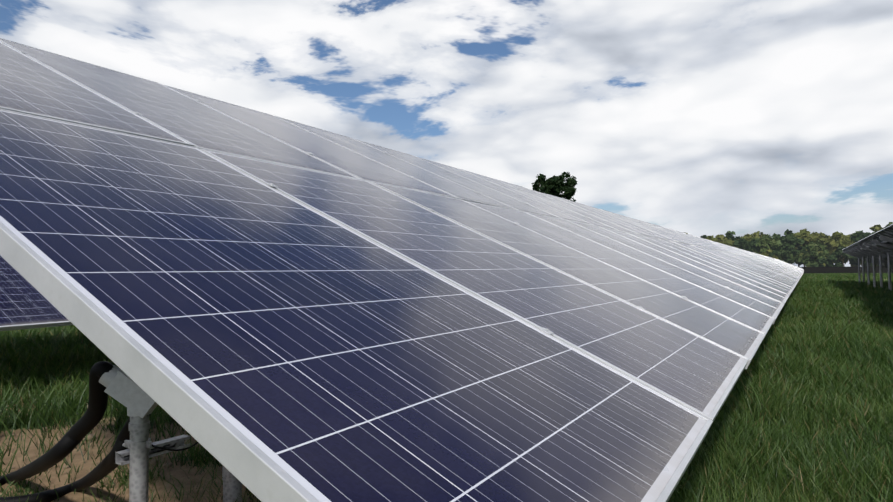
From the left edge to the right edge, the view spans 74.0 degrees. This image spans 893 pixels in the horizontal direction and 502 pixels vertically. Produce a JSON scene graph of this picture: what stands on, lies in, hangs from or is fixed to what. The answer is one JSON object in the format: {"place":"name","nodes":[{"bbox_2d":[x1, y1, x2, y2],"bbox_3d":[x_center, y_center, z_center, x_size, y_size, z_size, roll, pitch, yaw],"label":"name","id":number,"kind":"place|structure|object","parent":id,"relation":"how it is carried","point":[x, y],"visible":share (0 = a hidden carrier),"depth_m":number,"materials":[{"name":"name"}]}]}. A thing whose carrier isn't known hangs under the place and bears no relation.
{"place":"outdoors","nodes":[
{"label":"outdoors","id":0,"kind":"place"},
{"bbox_2d":[0,273,892,501],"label":"grass","id":1,"kind":"structure","parent":0,"point":[828,340],"depth_m":4.65,"materials":[{"name":"green plant"}]},
{"bbox_2d":[0,273,892,501],"bbox_3d":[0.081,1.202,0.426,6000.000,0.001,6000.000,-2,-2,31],"label":"ground","id":2,"kind":"structure","parent":0,"point":[178,472],"depth_m":3.58,"materials":[{"name":"brown soil"}]},
{"bbox_2d":[0,256,72,330],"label":"solar panels","id":3,"kind":"structure","parent":2,"relation":"on","point":[25,303],"depth_m":5.94,"materials":[{"name":"glass"}]},
{"bbox_2d":[0,361,198,501],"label":"support","id":4,"kind":"object","parent":2,"relation":"on","point":[135,447],"visible":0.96,"depth_m":2.18,"materials":[{"name":"metal"}]},
{"bbox_2d":[11,404,212,482],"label":"soil stones","id":5,"kind":"object","parent":2,"relation":"on","point":[91,436],"visible":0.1,"depth_m":3.83,"materials":[{"name":"grey stone"}]},
{"bbox_2d":[223,466,241,501],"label":"support post","id":6,"kind":"object","parent":2,"relation":"on","point":[232,486],"depth_m":2.94,"materials":[{"name":"metal"}]},
{"bbox_2d":[0,38,803,501],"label":"solar panel table","id":7,"kind":"structure","parent":2,"relation":"on","point":[260,306],"depth_m":1.28,"materials":[{"name":"glass"}]},
{"bbox_2d":[531,172,576,201],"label":"lone tree","id":8,"kind":"object","parent":2,"relation":"on","point":[554,185],"visible":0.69,"depth_m":100.02,"materials":[{"name":"green plant"}]},
{"bbox_2d":[706,234,726,242],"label":"tree","id":9,"kind":"object","parent":2,"relation":"on","point":[720,237],"visible":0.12,"depth_m":230.25,"materials":[{"name":"green plant"}]},
{"bbox_2d":[718,238,737,247],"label":"tree","id":10,"kind":"object","parent":2,"relation":"on","point":[728,242],"visible":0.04,"depth_m":208.92,"materials":[{"name":"green plant"}]},
{"bbox_2d":[725,231,739,246],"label":"tree","id":11,"kind":"object","parent":2,"relation":"on","point":[729,234],"visible":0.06,"depth_m":237.64,"materials":[{"name":"green plant"}]},
{"bbox_2d":[733,238,748,249],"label":"tree","id":12,"kind":"object","parent":2,"relation":"on","point":[740,243],"visible":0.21,"depth_m":223.71,"materials":[{"name":"green plant"}]},
{"bbox_2d":[734,231,762,241],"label":"tree","id":13,"kind":"object","parent":2,"relation":"on","point":[749,237],"visible":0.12,"depth_m":228.95,"materials":[{"name":"green plant"}]},
{"bbox_2d":[744,238,759,251],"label":"tree","id":14,"kind":"object","parent":2,"relation":"on","point":[750,246],"visible":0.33,"depth_m":213.29,"materials":[{"name":"green plant"}]},
{"bbox_2d":[752,234,782,253],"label":"tree","id":15,"kind":"object","parent":2,"relation":"on","point":[767,241],"visible":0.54,"depth_m":202.86,"materials":[{"name":"green plant"}]},
{"bbox_2d":[760,249,781,260],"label":"tree","id":16,"kind":"object","parent":2,"relation":"on","point":[767,255],"visible":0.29,"depth_m":197.98,"materials":[{"name":"green plant"}]},
{"bbox_2d":[758,249,784,261],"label":"tree","id":17,"kind":"object","parent":2,"relation":"on","point":[764,250],"visible":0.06,"depth_m":199.59,"materials":[{"name":"green plant"}]},
{"bbox_2d":[771,233,780,237],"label":"tree","id":18,"kind":"object","parent":2,"relation":"on","point":[776,235],"visible":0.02,"depth_m":230.77,"materials":[{"name":"green plant"}]},
{"bbox_2d":[767,247,794,263],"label":"tree","id":19,"kind":"object","parent":2,"relation":"on","point":[783,253],"visible":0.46,"depth_m":196.46,"materials":[{"name":"green plant"}]},
{"bbox_2d":[779,229,809,265],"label":"tree","id":20,"kind":"object","parent":2,"relation":"on","point":[788,240],"visible":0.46,"depth_m":201.48,"materials":[{"name":"green plant"}]},
{"bbox_2d":[788,252,804,265],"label":"tree","id":21,"kind":"object","parent":2,"relation":"on","point":[796,258],"visible":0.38,"depth_m":197.61,"materials":[{"name":"green plant"}]},
{"bbox_2d":[795,228,813,266],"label":"tree","id":22,"kind":"object","parent":2,"relation":"on","point":[806,235],"visible":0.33,"depth_m":214.15,"materials":[{"name":"green plant"}]},
{"bbox_2d":[798,251,825,266],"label":"tree","id":23,"kind":"object","parent":2,"relation":"on","point":[823,264],"visible":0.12,"depth_m":192.28,"materials":[{"name":"green plant"}]},
{"bbox_2d":[800,251,824,265],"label":"tree","id":24,"kind":"object","parent":2,"relation":"on","point":[808,260],"visible":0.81,"depth_m":191.81,"materials":[{"name":"green plant"}]},
{"bbox_2d":[805,240,829,256],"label":"tree","id":25,"kind":"object","parent":2,"relation":"on","point":[811,246],"visible":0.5,"depth_m":195.72,"materials":[{"name":"green plant"}]},
{"bbox_2d":[810,254,836,266],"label":"tree","id":26,"kind":"object","parent":2,"relation":"on","point":[827,261],"visible":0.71,"depth_m":191.11,"materials":[{"name":"green plant"}]},
{"bbox_2d":[807,232,840,244],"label":"tree","id":27,"kind":"object","parent":2,"relation":"on","point":[817,236],"visible":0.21,"depth_m":211.88,"materials":[{"name":"green plant"}]},
{"bbox_2d":[819,231,852,263],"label":"tree","id":28,"kind":"object","parent":2,"relation":"on","point":[833,243],"visible":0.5,"depth_m":194.46,"materials":[{"name":"green plant"}]},
{"bbox_2d":[832,245,857,266],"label":"tree","id":29,"kind":"object","parent":2,"relation":"on","point":[843,260],"visible":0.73,"depth_m":190.77,"materials":[{"name":"green plant"}]},
{"bbox_2d":[799,266,892,272],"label":"fence","id":30,"kind":"object","parent":2,"relation":"on","point":[823,269],"visible":0.17,"depth_m":98.62,"materials":[{"name":"black"}]},
{"bbox_2d":[840,232,855,266],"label":"tree","id":31,"kind":"object","parent":2,"relation":"on","point":[843,236],"visible":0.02,"depth_m":210.62,"materials":[{"name":"green plant"}]},
{"bbox_2d":[848,255,869,265],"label":"tree","id":32,"kind":"object","parent":2,"relation":"on","point":[851,261],"visible":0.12,"depth_m":190.74,"materials":[{"name":"green plant"}]},
{"bbox_2d":[849,230,874,242],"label":"tree","id":33,"kind":"object","parent":2,"relation":"on","point":[857,236],"visible":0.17,"depth_m":191.43,"materials":[{"name":"green plant"}]},
{"bbox_2d":[842,224,892,290],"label":"solar panels","id":34,"kind":"structure","parent":2,"relation":"on","point":[876,248],"depth_m":26.43,"materials":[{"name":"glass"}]},
{"bbox_2d":[869,224,881,232],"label":"tree","id":35,"kind":"object","parent":2,"relation":"on","point":[875,228],"depth_m":192.04,"materials":[{"name":"green plant"}]},
{"bbox_2d":[0,0,892,266],"label":"sky","id":36,"kind":"structure","parent":0,"point":[698,118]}
]}

